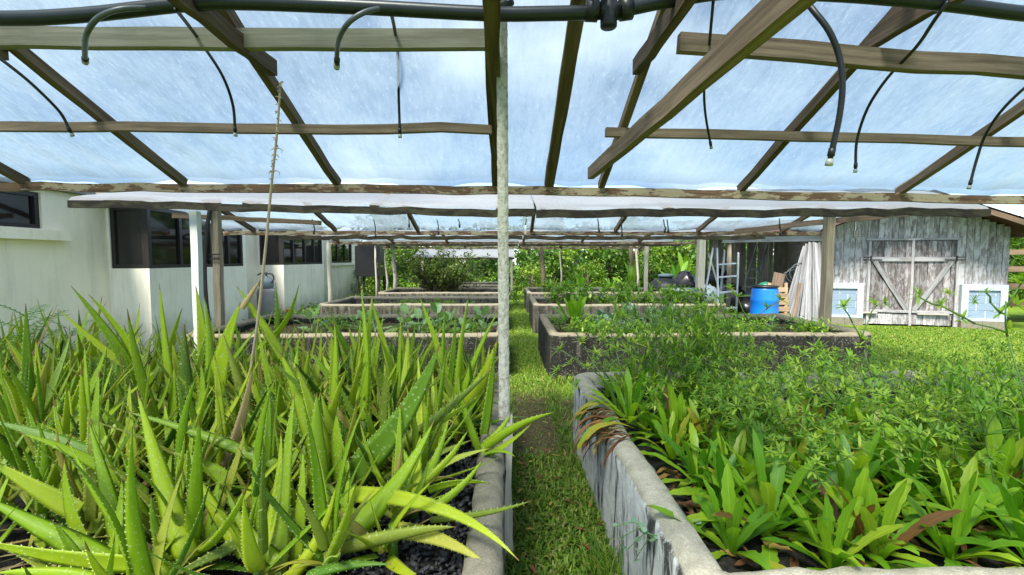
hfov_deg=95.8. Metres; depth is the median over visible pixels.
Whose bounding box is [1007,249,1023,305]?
timber rack
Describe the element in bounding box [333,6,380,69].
sprinkler hose
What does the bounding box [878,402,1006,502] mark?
culantro plant
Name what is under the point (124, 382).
aloe plant
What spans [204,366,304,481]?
aloe plant
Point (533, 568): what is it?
fallen leaves
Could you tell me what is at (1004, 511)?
culantro plant
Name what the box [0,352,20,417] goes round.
aloe plant
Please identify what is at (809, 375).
culantro plant
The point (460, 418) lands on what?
aloe plant
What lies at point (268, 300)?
pump tank
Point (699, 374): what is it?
culantro plant
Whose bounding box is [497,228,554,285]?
garden tree
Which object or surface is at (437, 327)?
weed plant
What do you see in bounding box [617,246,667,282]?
garden tree
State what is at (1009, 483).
culantro plant
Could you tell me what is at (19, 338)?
aloe plant
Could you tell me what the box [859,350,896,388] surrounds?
culantro plant
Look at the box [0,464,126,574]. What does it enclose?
aloe plant
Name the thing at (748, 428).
culantro plant
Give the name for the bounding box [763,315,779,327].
kale plant
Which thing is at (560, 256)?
young tree
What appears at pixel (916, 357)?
culantro plant
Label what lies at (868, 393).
culantro plant
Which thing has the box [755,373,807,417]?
culantro plant
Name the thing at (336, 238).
rain shelter
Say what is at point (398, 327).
weed plant
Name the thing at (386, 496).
aloe plant
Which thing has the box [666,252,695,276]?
broad leaf shrub
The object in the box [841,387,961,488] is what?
culantro plant
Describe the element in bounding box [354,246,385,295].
black tank
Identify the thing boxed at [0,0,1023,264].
sky
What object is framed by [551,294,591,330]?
broad leaf plant
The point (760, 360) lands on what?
culantro plant
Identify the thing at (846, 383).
culantro plant
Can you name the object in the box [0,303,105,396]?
aloe plant
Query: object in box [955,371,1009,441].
culantro plant
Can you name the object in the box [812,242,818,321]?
leaning plank
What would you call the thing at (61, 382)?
aloe plant
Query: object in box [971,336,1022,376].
culantro plant
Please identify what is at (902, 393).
culantro plant
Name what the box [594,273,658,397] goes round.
culantro plant
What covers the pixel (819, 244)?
leaning plank
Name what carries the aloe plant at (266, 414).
on the raised bed at (490, 552)
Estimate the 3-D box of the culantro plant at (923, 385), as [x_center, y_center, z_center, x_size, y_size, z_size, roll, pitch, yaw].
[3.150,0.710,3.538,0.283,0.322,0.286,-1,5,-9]
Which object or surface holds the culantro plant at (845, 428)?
on the raised bed at (626, 483)
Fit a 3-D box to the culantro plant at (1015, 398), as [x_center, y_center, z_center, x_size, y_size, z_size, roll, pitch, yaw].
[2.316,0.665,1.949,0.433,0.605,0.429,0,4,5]
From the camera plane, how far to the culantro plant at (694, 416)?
2.62 m
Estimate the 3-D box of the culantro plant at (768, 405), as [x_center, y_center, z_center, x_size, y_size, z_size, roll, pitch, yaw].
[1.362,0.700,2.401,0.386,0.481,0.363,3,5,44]
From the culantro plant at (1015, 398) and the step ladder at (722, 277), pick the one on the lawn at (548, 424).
the step ladder at (722, 277)
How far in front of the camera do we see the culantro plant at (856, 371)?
3.41 m
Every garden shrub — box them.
[351,262,406,295]
[361,246,427,289]
[407,246,459,286]
[454,246,522,288]
[509,263,548,297]
[527,246,579,286]
[566,258,607,286]
[579,246,651,286]
[621,240,695,286]
[625,254,670,287]
[670,240,756,291]
[690,244,745,289]
[1008,272,1023,307]
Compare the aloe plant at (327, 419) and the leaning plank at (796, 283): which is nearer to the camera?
the aloe plant at (327, 419)
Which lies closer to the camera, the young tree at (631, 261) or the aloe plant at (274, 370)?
the aloe plant at (274, 370)
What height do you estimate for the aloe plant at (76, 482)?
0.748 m
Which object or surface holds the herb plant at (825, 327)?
on the raised bed at (550, 336)
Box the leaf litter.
[656,465,1023,566]
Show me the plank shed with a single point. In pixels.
(894, 260)
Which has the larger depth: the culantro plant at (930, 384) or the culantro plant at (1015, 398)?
the culantro plant at (930, 384)
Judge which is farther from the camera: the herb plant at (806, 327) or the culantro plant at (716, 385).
the herb plant at (806, 327)
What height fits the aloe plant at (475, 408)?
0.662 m
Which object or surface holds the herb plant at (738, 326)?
on the raised bed at (550, 336)
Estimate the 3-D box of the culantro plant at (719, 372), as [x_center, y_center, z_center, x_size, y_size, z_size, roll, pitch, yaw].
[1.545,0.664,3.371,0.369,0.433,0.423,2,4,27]
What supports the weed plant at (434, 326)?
on the raised bed at (244, 327)
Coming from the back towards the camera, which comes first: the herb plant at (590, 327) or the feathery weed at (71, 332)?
the herb plant at (590, 327)
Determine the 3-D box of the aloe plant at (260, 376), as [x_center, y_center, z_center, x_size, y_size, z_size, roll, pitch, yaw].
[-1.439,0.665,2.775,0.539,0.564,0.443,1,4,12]
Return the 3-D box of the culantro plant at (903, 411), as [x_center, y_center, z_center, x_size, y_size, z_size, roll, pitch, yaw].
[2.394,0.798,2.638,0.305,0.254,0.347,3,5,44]
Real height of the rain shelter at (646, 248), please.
2.259 m
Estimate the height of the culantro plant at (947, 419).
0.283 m
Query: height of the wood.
5.067 m
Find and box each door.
[863,241,911,312]
[911,241,965,313]
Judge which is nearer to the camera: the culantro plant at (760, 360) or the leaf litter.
the leaf litter
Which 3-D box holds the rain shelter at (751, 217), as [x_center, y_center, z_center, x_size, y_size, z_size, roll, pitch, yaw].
[3.156,-0.122,6.976,5.780,2.690,2.999,0,4,-1]
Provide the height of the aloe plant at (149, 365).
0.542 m
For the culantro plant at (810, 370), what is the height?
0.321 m
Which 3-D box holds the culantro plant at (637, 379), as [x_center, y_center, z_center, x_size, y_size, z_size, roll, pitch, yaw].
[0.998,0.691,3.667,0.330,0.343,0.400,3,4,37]
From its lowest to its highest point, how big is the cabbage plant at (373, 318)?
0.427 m
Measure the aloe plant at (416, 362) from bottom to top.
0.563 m
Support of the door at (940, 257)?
in the plank shed
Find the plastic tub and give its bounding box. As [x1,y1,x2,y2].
[664,288,694,296]
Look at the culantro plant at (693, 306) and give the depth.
3.34 m
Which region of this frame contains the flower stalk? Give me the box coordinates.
[246,81,282,386]
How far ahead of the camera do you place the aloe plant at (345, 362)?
3.39 m
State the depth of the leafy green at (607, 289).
13.94 m
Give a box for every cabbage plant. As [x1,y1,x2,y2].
[293,304,329,332]
[346,313,362,327]
[355,310,382,330]
[361,309,394,331]
[386,303,421,330]
[402,307,431,332]
[421,302,454,328]
[434,308,468,332]
[451,317,471,332]
[472,306,496,331]
[477,320,494,332]
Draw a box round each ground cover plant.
[279,306,314,314]
[300,302,317,311]
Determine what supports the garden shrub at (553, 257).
on the lawn at (548, 424)
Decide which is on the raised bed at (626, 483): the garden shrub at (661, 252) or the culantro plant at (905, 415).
the culantro plant at (905, 415)
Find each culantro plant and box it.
[547,308,652,428]
[569,367,665,468]
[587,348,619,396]
[589,314,652,417]
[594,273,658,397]
[597,319,637,386]
[613,314,677,403]
[615,384,685,441]
[617,354,658,397]
[618,291,673,387]
[619,375,665,421]
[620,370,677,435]
[627,328,691,407]
[628,383,729,455]
[630,280,677,388]
[635,401,705,469]
[645,302,732,417]
[645,421,751,509]
[646,344,679,392]
[646,381,683,411]
[647,462,799,569]
[648,354,678,380]
[651,398,738,450]
[652,346,700,397]
[659,324,723,408]
[661,369,723,412]
[665,291,704,374]
[667,291,727,390]
[668,316,738,408]
[669,438,788,537]
[674,337,716,404]
[676,325,741,388]
[677,320,745,412]
[677,414,774,488]
[682,300,740,406]
[682,394,722,440]
[684,350,727,428]
[684,416,792,499]
[687,427,863,569]
[688,349,745,411]
[688,420,798,515]
[689,387,754,451]
[692,375,734,421]
[694,377,760,447]
[695,284,788,413]
[696,320,735,381]
[697,361,749,411]
[697,366,760,424]
[703,351,748,404]
[706,418,786,465]
[713,326,755,388]
[714,371,813,458]
[722,345,782,395]
[723,338,792,400]
[728,399,788,433]
[728,421,800,453]
[729,369,815,448]
[734,372,815,462]
[738,354,784,405]
[740,366,797,420]
[740,376,769,420]
[741,344,773,364]
[742,393,832,464]
[744,396,857,448]
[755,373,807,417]
[755,388,820,432]
[762,491,907,570]
[763,430,856,534]
[764,423,831,485]
[773,404,884,513]
[780,353,823,397]
[781,379,817,408]
[781,463,937,568]
[782,410,865,480]
[783,456,920,550]
[784,344,857,435]
[785,336,888,460]
[785,417,951,526]
[786,360,836,407]
[794,476,965,568]
[800,357,816,389]
[801,394,868,451]
[802,372,850,419]
[802,379,840,409]
[802,415,906,460]
[805,447,889,496]
[808,345,842,391]
[824,394,912,447]
[824,398,899,434]
[825,361,871,419]
[829,393,872,437]
[831,388,917,443]
[834,295,892,434]
[835,353,866,401]
[835,362,860,389]
[835,379,921,464]
[840,378,871,398]
[840,393,896,420]
[840,422,1021,522]
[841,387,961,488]
[846,433,939,498]
[848,430,950,495]
[852,357,889,395]
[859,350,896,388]
[861,381,908,419]
[865,392,980,446]
[869,414,955,462]
[872,423,949,472]
[874,363,915,403]
[874,372,912,418]
[877,357,967,453]
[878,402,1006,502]
[878,475,1023,566]
[884,395,984,456]
[885,382,925,404]
[887,398,920,427]
[888,424,1023,512]
[891,449,1023,541]
[892,347,936,392]
[897,381,1014,462]
[901,403,967,432]
[901,414,1009,482]
[904,346,955,372]
[904,394,979,452]
[905,356,951,393]
[906,359,949,398]
[908,272,1023,487]
[910,389,973,434]
[912,377,955,399]
[919,408,1023,484]
[926,360,1023,474]
[926,373,977,431]
[931,358,963,412]
[932,365,974,405]
[935,407,1023,501]
[936,473,1023,567]
[938,354,971,379]
[939,359,1023,526]
[939,411,1023,490]
[941,348,1001,426]
[945,388,1011,433]
[954,391,1023,436]
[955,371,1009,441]
[955,382,1022,447]
[956,455,1023,538]
[964,411,1008,453]
[968,370,1006,390]
[968,379,1023,452]
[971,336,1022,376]
[971,351,1023,410]
[971,357,1014,386]
[975,356,1023,401]
[977,474,1023,522]
[978,385,1023,478]
[981,364,1023,424]
[981,465,1023,507]
[1007,366,1023,414]
[1007,395,1023,434]
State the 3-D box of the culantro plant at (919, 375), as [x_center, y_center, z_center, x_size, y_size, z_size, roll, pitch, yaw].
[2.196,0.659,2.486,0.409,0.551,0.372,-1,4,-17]
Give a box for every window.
[0,191,39,228]
[109,208,152,267]
[147,209,242,267]
[259,229,284,264]
[282,229,321,264]
[331,241,351,262]
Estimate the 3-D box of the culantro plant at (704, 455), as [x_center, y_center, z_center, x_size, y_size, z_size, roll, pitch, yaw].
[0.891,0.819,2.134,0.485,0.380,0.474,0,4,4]
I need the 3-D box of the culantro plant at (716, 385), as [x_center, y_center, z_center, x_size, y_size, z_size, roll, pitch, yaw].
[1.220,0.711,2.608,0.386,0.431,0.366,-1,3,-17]
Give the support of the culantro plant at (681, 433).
on the raised bed at (626, 483)
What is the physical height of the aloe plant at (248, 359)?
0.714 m
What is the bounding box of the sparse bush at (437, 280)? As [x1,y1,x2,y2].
[374,246,490,291]
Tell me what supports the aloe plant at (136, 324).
on the raised bed at (490, 552)
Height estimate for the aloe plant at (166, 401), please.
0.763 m
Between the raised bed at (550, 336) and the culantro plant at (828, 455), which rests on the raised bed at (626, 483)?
the culantro plant at (828, 455)
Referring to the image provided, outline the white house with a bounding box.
[0,176,360,364]
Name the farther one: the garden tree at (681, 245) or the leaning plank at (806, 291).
the garden tree at (681, 245)
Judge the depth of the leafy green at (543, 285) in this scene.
14.77 m
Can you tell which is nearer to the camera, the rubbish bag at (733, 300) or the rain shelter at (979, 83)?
the rain shelter at (979, 83)
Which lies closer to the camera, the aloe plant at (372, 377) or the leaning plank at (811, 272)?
the aloe plant at (372, 377)
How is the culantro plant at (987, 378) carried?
on the raised bed at (626, 483)
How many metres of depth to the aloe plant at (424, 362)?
3.65 m
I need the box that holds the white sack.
[704,284,724,302]
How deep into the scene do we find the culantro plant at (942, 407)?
2.25 m
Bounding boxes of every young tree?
[352,228,413,289]
[367,228,425,287]
[525,207,558,283]
[539,228,579,284]
[610,228,633,284]
[620,228,642,285]
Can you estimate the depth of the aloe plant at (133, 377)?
2.55 m
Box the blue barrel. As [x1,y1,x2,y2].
[749,285,778,313]
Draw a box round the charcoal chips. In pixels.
[287,407,480,574]
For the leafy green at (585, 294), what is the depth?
10.38 m
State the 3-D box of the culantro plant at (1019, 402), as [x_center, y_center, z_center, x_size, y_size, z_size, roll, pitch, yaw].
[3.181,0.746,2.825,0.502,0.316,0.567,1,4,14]
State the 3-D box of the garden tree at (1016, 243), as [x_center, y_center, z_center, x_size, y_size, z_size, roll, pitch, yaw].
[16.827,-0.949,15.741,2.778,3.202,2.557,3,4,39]
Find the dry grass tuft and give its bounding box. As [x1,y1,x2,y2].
[558,521,624,574]
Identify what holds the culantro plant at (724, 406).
on the raised bed at (626, 483)
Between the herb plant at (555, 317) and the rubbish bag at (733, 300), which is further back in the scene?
the rubbish bag at (733, 300)
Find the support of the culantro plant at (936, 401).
on the raised bed at (626, 483)
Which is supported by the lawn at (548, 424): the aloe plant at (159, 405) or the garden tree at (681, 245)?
the garden tree at (681, 245)
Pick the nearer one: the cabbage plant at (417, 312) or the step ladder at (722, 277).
the cabbage plant at (417, 312)
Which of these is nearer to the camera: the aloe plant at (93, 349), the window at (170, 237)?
the aloe plant at (93, 349)
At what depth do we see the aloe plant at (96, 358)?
3.19 m
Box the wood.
[337,227,773,281]
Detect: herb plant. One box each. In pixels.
[548,314,559,323]
[550,316,569,330]
[565,312,601,332]
[576,314,616,336]
[577,319,610,333]
[623,320,649,332]
[624,317,659,332]
[720,319,757,331]
[724,315,770,332]
[733,314,778,333]
[766,323,782,331]
[776,312,829,331]
[785,315,836,332]
[792,320,816,332]
[795,321,826,331]
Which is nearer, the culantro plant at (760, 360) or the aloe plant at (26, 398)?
the aloe plant at (26, 398)
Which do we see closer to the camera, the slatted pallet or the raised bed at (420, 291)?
the slatted pallet
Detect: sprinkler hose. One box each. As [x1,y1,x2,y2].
[0,57,74,136]
[81,5,147,64]
[173,7,237,136]
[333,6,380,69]
[390,17,401,137]
[703,1,714,148]
[808,5,845,165]
[853,0,949,172]
[966,87,1023,188]
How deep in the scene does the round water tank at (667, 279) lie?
14.09 m
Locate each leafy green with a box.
[538,280,558,291]
[543,285,566,303]
[554,284,578,302]
[561,281,579,290]
[570,285,604,303]
[581,283,592,291]
[592,290,614,303]
[601,283,613,291]
[612,285,633,298]
[613,287,636,303]
[615,280,633,290]
[617,281,632,290]
[636,290,654,303]
[653,285,694,303]
[658,283,687,302]
[686,288,714,303]
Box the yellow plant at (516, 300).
[510,294,523,304]
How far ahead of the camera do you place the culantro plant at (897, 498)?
1.59 m
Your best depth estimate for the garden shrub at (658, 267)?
18.58 m
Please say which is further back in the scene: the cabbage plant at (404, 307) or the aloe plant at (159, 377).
the cabbage plant at (404, 307)
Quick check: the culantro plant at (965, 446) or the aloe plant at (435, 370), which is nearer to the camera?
the culantro plant at (965, 446)
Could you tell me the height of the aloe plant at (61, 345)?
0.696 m
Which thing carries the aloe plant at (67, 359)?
on the raised bed at (490, 552)
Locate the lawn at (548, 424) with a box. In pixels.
[156,266,1023,574]
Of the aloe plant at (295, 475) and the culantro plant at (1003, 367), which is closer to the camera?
the aloe plant at (295, 475)
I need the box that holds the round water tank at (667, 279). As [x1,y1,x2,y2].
[648,274,682,291]
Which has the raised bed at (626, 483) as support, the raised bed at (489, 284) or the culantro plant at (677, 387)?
the culantro plant at (677, 387)
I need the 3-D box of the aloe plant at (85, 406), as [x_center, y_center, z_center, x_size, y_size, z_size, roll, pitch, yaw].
[-1.841,0.649,2.034,0.600,0.848,0.607,1,4,18]
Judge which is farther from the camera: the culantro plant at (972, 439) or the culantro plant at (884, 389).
the culantro plant at (884, 389)
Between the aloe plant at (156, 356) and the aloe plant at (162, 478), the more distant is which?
the aloe plant at (156, 356)
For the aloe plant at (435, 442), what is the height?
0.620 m
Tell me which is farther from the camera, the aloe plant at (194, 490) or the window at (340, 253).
the window at (340, 253)
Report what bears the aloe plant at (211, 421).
on the raised bed at (490, 552)
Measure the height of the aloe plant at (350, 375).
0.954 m
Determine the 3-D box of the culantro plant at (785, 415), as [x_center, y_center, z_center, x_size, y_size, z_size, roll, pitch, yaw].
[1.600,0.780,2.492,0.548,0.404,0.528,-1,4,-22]
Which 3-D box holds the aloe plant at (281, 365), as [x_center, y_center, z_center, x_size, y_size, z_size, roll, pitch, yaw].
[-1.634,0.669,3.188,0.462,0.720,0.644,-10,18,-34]
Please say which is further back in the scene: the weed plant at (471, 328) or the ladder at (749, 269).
the ladder at (749, 269)
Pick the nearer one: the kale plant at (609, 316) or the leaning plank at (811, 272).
the kale plant at (609, 316)
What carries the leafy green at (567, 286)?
on the raised bed at (532, 291)
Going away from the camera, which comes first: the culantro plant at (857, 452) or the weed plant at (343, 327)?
the culantro plant at (857, 452)
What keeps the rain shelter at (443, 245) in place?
on the lawn at (548, 424)
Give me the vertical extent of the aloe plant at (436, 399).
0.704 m
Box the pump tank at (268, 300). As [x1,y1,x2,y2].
[257,272,274,315]
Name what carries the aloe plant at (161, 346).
on the raised bed at (490, 552)
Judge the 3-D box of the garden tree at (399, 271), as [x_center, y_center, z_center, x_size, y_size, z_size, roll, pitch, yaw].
[-6.137,-1.559,23.689,3.412,3.456,3.245,-2,4,-29]
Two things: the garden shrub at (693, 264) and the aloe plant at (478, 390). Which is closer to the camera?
the aloe plant at (478, 390)
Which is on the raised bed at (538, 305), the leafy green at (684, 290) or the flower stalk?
the leafy green at (684, 290)
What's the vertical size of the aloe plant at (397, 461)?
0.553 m
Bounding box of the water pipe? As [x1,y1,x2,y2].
[0,0,1023,30]
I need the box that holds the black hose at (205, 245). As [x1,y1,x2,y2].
[203,210,211,319]
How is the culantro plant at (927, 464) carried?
on the raised bed at (626, 483)
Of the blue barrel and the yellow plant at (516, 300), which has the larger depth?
the yellow plant at (516, 300)
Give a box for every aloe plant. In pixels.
[0,298,156,368]
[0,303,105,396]
[0,306,62,375]
[0,308,107,398]
[0,312,63,357]
[0,314,23,367]
[0,327,115,423]
[0,339,148,469]
[0,340,128,443]
[0,349,34,416]
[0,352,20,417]
[0,358,175,547]
[0,367,163,483]
[0,371,168,536]
[0,379,44,465]
[0,408,214,566]
[0,411,277,542]
[0,413,49,518]
[0,434,29,543]
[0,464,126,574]
[0,466,24,574]
[0,466,48,570]
[0,478,178,574]
[2,313,75,379]
[2,328,57,378]
[3,304,121,424]
[4,323,109,387]
[9,328,61,372]
[11,350,65,398]
[13,347,170,422]
[29,340,197,484]
[34,358,213,496]
[37,299,146,361]
[48,330,162,412]
[49,350,141,453]
[50,309,214,467]
[50,328,75,361]
[52,333,156,377]
[55,428,213,574]
[57,324,122,364]
[60,286,158,422]
[61,390,201,574]
[69,415,300,574]
[70,372,192,461]
[82,334,196,422]
[89,353,290,495]
[93,404,233,543]
[95,331,162,373]
[96,345,162,381]
[100,358,253,455]
[102,353,162,405]
[105,328,177,383]
[105,347,199,456]
[108,309,181,362]
[111,369,238,524]
[116,359,288,424]
[120,376,229,498]
[124,304,161,353]
[140,320,254,411]
[147,433,371,574]
[152,318,188,399]
[152,327,242,386]
[153,317,222,362]
[157,360,168,415]
[159,284,214,420]
[160,329,245,430]
[160,334,302,431]
[162,349,193,398]
[176,472,391,574]
[179,320,286,364]
[181,329,214,358]
[184,392,335,574]
[188,351,260,412]
[188,381,329,542]
[189,333,251,353]
[193,342,249,389]
[204,351,301,395]
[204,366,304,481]
[209,382,287,473]
[210,394,346,490]
[210,411,360,521]
[211,279,298,446]
[222,322,343,441]
[226,335,257,407]
[226,344,355,399]
[227,306,306,403]
[229,377,329,502]
[231,325,372,401]
[233,324,308,378]
[238,397,375,574]
[240,330,288,390]
[241,337,374,405]
[249,334,351,488]
[249,359,387,485]
[261,317,347,381]
[261,325,308,375]
[261,327,371,431]
[267,357,424,485]
[272,320,391,455]
[276,419,380,486]
[280,344,439,507]
[289,320,409,430]
[293,316,381,384]
[293,335,314,366]
[306,451,387,533]
[307,469,434,574]
[309,344,348,386]
[310,286,372,431]
[314,307,381,372]
[315,344,351,376]
[316,326,380,361]
[323,314,418,428]
[323,343,362,378]
[327,421,518,560]
[338,297,458,415]
[338,343,413,393]
[343,317,435,429]
[344,377,416,486]
[355,367,493,485]
[356,324,442,380]
[356,330,393,375]
[357,342,442,433]
[359,402,451,518]
[360,344,395,391]
[370,352,500,483]
[381,337,425,364]
[388,460,531,558]
[390,330,430,393]
[394,368,472,460]
[394,421,490,520]
[401,329,437,382]
[401,346,481,431]
[411,332,457,399]
[419,297,497,451]
[422,331,455,380]
[424,322,464,380]
[430,359,446,398]
[431,336,497,387]
[432,369,475,425]
[435,355,498,451]
[438,350,522,438]
[440,379,496,419]
[454,329,496,378]
[456,380,554,456]
[462,354,510,403]
[463,332,510,390]
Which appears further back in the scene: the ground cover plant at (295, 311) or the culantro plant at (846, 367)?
the ground cover plant at (295, 311)
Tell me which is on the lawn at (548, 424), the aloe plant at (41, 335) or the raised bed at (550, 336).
the raised bed at (550, 336)
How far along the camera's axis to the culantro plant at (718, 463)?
1.94 m
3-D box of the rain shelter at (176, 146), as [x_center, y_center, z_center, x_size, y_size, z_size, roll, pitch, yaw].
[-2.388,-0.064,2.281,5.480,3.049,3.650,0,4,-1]
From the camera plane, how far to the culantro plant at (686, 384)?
2.97 m
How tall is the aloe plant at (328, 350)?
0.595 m
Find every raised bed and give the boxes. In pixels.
[0,373,505,574]
[186,314,498,373]
[319,296,497,314]
[378,287,497,296]
[419,282,497,287]
[524,287,664,312]
[529,296,725,332]
[538,313,870,380]
[573,370,1023,574]
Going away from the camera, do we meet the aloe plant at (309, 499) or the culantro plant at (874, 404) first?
the aloe plant at (309, 499)
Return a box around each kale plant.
[593,307,607,327]
[603,308,622,332]
[617,302,637,327]
[618,302,642,327]
[640,306,664,332]
[652,301,680,331]
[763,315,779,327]
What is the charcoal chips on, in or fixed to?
on the raised bed at (490, 552)
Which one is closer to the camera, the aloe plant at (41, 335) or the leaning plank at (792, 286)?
the aloe plant at (41, 335)
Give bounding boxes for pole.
[708,253,719,288]
[736,243,742,279]
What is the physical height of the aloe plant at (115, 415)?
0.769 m
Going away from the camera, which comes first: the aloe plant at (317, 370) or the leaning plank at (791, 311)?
the aloe plant at (317, 370)
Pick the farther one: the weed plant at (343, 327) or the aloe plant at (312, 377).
the weed plant at (343, 327)
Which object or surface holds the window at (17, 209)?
in the white house
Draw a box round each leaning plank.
[787,243,807,312]
[787,246,804,305]
[790,278,799,316]
[796,245,807,315]
[796,255,807,317]
[800,249,812,317]
[801,251,812,317]
[803,253,811,318]
[805,261,807,319]
[806,246,811,319]
[808,242,811,319]
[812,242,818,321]
[813,242,815,320]
[815,243,817,316]
[816,243,819,301]
[818,242,820,278]
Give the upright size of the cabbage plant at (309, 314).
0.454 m
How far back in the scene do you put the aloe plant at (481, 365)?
3.34 m
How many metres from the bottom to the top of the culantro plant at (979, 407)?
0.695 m
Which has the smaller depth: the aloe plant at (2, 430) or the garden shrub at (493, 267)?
the aloe plant at (2, 430)
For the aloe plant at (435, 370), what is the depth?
3.62 m
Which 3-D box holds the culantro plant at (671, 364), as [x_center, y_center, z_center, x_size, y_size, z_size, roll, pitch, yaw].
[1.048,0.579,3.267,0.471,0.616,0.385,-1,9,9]
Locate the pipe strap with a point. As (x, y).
(508, 3)
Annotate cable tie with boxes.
[207,254,219,259]
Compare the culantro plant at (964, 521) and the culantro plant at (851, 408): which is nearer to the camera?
the culantro plant at (964, 521)
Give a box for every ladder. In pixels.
[704,248,738,310]
[742,244,767,295]
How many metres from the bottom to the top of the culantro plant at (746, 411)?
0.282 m
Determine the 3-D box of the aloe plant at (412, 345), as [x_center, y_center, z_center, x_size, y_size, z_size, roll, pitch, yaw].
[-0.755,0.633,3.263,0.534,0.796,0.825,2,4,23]
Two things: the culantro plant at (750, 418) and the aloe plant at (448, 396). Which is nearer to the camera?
the culantro plant at (750, 418)
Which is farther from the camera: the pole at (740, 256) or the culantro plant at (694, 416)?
the pole at (740, 256)
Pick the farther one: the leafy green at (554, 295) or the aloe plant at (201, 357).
the leafy green at (554, 295)
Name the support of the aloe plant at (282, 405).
on the raised bed at (490, 552)
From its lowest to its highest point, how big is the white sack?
0.901 m
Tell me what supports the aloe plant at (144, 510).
on the raised bed at (490, 552)
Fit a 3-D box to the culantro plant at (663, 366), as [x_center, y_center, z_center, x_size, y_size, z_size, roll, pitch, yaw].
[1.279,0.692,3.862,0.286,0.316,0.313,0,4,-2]
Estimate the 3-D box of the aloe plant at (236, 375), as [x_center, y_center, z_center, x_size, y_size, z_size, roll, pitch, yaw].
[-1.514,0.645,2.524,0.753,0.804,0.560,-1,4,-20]
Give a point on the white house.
(118, 261)
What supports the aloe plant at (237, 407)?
on the raised bed at (490, 552)
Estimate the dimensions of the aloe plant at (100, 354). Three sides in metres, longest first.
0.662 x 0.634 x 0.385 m
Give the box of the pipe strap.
[501,0,513,5]
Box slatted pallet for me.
[768,283,789,315]
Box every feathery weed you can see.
[0,304,70,340]
[0,310,42,357]
[28,316,92,350]
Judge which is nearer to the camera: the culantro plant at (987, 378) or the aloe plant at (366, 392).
the aloe plant at (366, 392)
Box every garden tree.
[365,229,414,284]
[448,239,496,281]
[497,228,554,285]
[563,228,606,279]
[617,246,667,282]
[669,228,695,265]
[1007,215,1023,299]
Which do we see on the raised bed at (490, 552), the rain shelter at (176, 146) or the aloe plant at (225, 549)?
the aloe plant at (225, 549)
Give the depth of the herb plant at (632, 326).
6.18 m
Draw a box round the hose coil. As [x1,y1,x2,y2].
[784,263,798,283]
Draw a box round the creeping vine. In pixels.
[613,517,709,561]
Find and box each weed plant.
[267,312,293,323]
[318,319,332,330]
[322,313,348,324]
[336,318,352,329]
[386,324,407,331]
[423,319,447,332]
[424,319,456,332]
[433,310,458,326]
[456,315,482,330]
[464,323,487,332]
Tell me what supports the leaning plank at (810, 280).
on the lawn at (548, 424)
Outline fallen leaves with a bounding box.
[511,380,601,573]
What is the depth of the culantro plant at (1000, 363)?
3.74 m
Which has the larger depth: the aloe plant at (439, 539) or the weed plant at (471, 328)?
the weed plant at (471, 328)
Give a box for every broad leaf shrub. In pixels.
[563,268,596,287]
[597,277,616,286]
[609,262,643,285]
[660,261,689,277]
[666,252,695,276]
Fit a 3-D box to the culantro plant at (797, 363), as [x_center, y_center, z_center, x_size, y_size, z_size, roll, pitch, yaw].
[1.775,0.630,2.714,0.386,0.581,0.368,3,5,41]
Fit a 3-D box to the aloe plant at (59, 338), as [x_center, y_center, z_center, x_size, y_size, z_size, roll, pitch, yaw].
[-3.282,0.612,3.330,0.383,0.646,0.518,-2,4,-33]
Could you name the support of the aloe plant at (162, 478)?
on the raised bed at (490, 552)
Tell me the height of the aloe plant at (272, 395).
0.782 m
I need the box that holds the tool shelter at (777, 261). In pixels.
[693,227,821,319]
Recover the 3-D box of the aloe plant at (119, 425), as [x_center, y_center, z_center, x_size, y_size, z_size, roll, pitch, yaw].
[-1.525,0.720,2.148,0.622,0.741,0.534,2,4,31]
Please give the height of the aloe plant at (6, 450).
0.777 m
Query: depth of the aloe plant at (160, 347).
3.85 m
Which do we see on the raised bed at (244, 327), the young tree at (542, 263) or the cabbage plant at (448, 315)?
the cabbage plant at (448, 315)
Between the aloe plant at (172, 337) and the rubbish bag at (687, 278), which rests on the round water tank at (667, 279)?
the rubbish bag at (687, 278)
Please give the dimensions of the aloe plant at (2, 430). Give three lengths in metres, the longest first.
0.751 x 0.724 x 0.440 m
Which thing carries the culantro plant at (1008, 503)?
on the raised bed at (626, 483)
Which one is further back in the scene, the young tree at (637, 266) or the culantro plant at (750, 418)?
the young tree at (637, 266)
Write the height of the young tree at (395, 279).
3.914 m
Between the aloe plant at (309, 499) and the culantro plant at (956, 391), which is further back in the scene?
the culantro plant at (956, 391)
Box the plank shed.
[780,190,1023,329]
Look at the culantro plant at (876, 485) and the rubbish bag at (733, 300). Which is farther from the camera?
the rubbish bag at (733, 300)
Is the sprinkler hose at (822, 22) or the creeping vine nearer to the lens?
the creeping vine
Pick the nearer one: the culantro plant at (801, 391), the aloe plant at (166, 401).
the aloe plant at (166, 401)
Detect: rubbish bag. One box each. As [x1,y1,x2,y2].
[674,270,695,287]
[705,267,726,286]
[715,281,744,313]
[738,297,749,313]
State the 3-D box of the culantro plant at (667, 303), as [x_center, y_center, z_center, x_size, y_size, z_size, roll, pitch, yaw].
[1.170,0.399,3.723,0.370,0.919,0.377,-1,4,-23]
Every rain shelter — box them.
[0,0,568,558]
[67,191,534,354]
[279,229,522,300]
[357,239,517,295]
[414,249,514,298]
[517,240,680,290]
[520,229,765,301]
[526,188,990,323]
[544,0,1023,204]
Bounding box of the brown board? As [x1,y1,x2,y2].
[772,272,801,316]
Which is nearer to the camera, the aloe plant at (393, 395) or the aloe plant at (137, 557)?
the aloe plant at (137, 557)
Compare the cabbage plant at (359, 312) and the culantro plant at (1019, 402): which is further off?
the cabbage plant at (359, 312)

